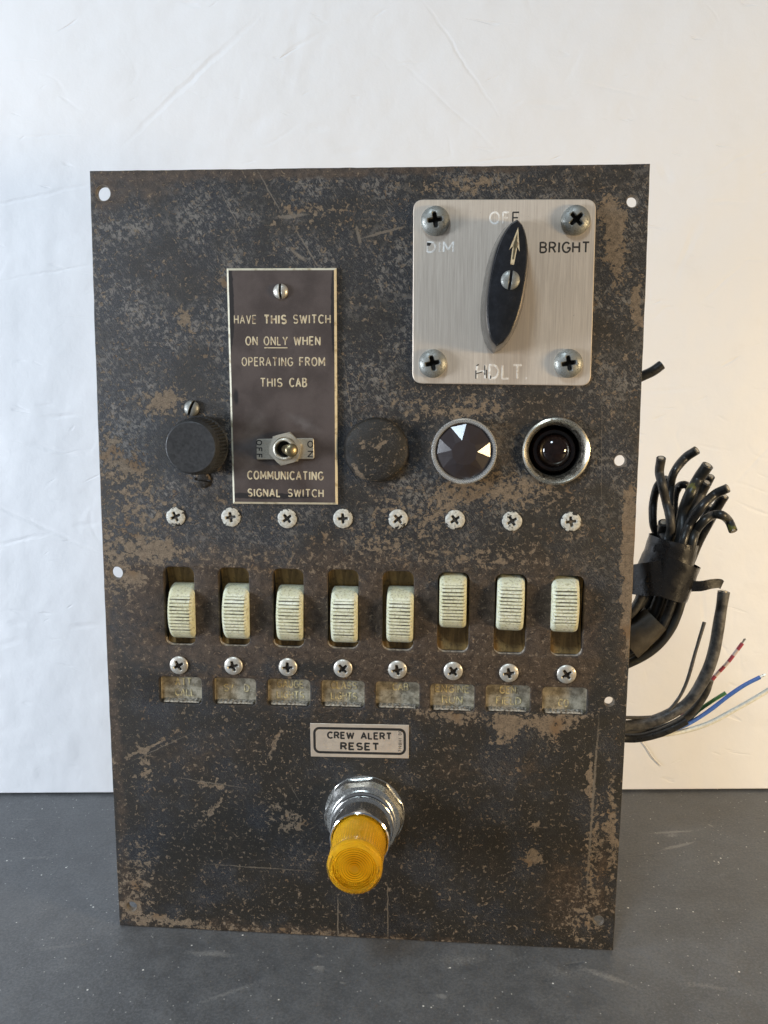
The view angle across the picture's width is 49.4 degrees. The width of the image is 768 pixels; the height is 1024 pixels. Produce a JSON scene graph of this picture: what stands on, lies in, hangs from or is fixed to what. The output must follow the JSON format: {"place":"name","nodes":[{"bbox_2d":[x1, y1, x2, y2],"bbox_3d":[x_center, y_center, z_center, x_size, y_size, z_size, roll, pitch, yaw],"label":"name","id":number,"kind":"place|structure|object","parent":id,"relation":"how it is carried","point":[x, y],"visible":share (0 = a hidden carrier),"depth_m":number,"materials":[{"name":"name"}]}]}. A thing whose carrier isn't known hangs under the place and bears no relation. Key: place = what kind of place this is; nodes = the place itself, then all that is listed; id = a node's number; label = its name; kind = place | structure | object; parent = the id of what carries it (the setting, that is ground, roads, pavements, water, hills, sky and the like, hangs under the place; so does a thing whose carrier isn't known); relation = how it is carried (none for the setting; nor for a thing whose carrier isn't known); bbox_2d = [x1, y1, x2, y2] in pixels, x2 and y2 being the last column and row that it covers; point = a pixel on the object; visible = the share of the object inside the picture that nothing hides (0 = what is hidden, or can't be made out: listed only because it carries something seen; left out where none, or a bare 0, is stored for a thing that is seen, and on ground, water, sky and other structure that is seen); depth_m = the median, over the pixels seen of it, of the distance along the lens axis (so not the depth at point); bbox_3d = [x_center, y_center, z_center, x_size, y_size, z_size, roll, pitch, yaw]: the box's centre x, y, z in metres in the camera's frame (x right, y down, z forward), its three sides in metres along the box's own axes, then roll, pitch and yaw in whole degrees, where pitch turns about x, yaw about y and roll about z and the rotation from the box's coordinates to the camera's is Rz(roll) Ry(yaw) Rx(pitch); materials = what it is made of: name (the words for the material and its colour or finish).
{"place":"outdoors","nodes":[
{"label":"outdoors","id":0,"kind":"place"},
{"bbox_2d":[0,0,767,792],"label":"backdrop","id":1,"kind":"structure","parent":0,"point":[672,94],"depth_m":0.52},
{"bbox_2d":[0,789,767,1023],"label":"ground","id":2,"kind":"structure","parent":0,"point":[690,944],"depth_m":0.41,"materials":[{"name":"grey concrete"}]},
{"bbox_2d":[90,164,649,949],"bbox_3d":[-0.011,0.033,0.379,0.252,0.372,0.065,1,8,4],"label":"control panel","id":3,"kind":"object","parent":2,"relation":"on","point":[368,488],"visible":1,"depth_m":0.39,"materials":[{"name":"black paint"}]},
{"bbox_2d":[161,676,201,702],"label":"label window","id":4,"kind":"structure","parent":3,"relation":"in","point":[173,689],"depth_m":0.41,"materials":[{"name":"grey plastic"}]},
{"bbox_2d":[215,677,255,703],"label":"label window","id":5,"kind":"structure","parent":3,"relation":"in","point":[227,690],"depth_m":0.41,"materials":[{"name":"grey plastic"}]},
{"bbox_2d":[268,679,309,705],"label":"label window","id":6,"kind":"structure","parent":3,"relation":"in","point":[280,691],"depth_m":0.41,"materials":[{"name":"grey plastic"}]},
{"bbox_2d":[322,680,363,706],"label":"label window","id":7,"kind":"structure","parent":3,"relation":"in","point":[334,692],"depth_m":0.41,"materials":[{"name":"grey plastic"}]},
{"bbox_2d":[376,681,418,707],"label":"label window","id":8,"kind":"structure","parent":3,"relation":"in","point":[388,694],"depth_m":0.41,"materials":[{"name":"grey plastic"}]},
{"bbox_2d":[430,683,473,710],"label":"label window","id":9,"kind":"structure","parent":3,"relation":"in","point":[443,696],"depth_m":0.41,"materials":[{"name":"grey plastic"}]},
{"bbox_2d":[486,684,529,711],"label":"label window","id":10,"kind":"structure","parent":3,"relation":"in","point":[516,698],"depth_m":0.40,"materials":[{"name":"grey plastic"}]},
{"bbox_2d":[542,687,586,713],"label":"label window","id":11,"kind":"structure","parent":3,"relation":"in","point":[565,700],"depth_m":0.40,"materials":[{"name":"grey plastic"}]},
{"bbox_2d":[642,361,664,380],"bbox_3d":[0.128,-0.068,0.418,0.025,0.016,0.006,0,8,0],"label":"wire stub","id":12,"kind":"object","parent":3,"relation":"attached to","point":[654,369],"visible":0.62,"depth_m":0.41,"materials":[{"name":"black rubber"}]},
{"bbox_2d":[625,716,688,742],"bbox_3d":[0.143,0.121,0.463,0.051,0.016,0.010,0,8,0],"label":"sheathed cable","id":13,"kind":"object","parent":3,"relation":"attached to","point":[672,727],"visible":0.78,"depth_m":0.46,"materials":[{"name":"black rubber"}]},
{"bbox_2d":[625,679,713,732],"bbox_3d":[0.152,0.109,0.465,0.061,0.036,0.008,0,8,0],"label":"sheathed cable","id":14,"kind":"object","parent":13,"relation":"on","point":[690,713],"visible":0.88,"depth_m":0.46,"materials":[{"name":"black rubber"}]},
{"bbox_2d":[692,691,726,718],"bbox_3d":[0.175,0.111,0.465,0.032,0.022,0.007,0,8,0],"label":"thin wire","id":15,"kind":"object","parent":14,"relation":"attached to","point":[711,701],"visible":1,"depth_m":0.47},
{"bbox_2d":[680,638,745,715],"bbox_3d":[0.184,0.092,0.467,0.036,0.045,0.007,0,8,0],"label":"thin wire","id":16,"kind":"object","parent":14,"relation":"attached to","point":[727,662],"visible":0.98,"depth_m":0.47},
{"bbox_2d":[625,590,729,731],"bbox_3d":[0.151,0.082,0.453,0.066,0.082,0.008,1,8,4],"label":"sheathed cable","id":17,"kind":"object","parent":13,"relation":"on","point":[695,692],"visible":0.88,"depth_m":0.45,"materials":[{"name":"black rubber"}]},
{"bbox_2d":[626,622,705,718],"bbox_3d":[0.146,0.086,0.453,0.052,0.057,0.008,0,8,0],"label":"thin wire","id":18,"kind":"object","parent":17,"relation":"on","point":[673,705],"visible":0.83,"depth_m":0.45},
{"bbox_2d":[663,687,767,736],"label":"thin wire","id":19,"kind":"object","parent":13,"relation":"on","point":[728,712],"visible":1,"depth_m":0.46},
{"bbox_2d":[677,673,765,730],"bbox_3d":[0.183,0.105,0.462,0.054,0.034,0.005,0,8,0],"label":"thin wire","id":20,"kind":"object","parent":13,"relation":"on","point":[722,700],"visible":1,"depth_m":0.46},
{"bbox_2d":[629,446,737,667],"bbox_3d":[0.152,0.027,0.441,0.058,0.123,0.034,0,8,0],"label":"wire bundle","id":21,"kind":"object","parent":3,"relation":"attached to","point":[666,569],"visible":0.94,"depth_m":0.43,"materials":[{"name":"black rubber"}]}
]}

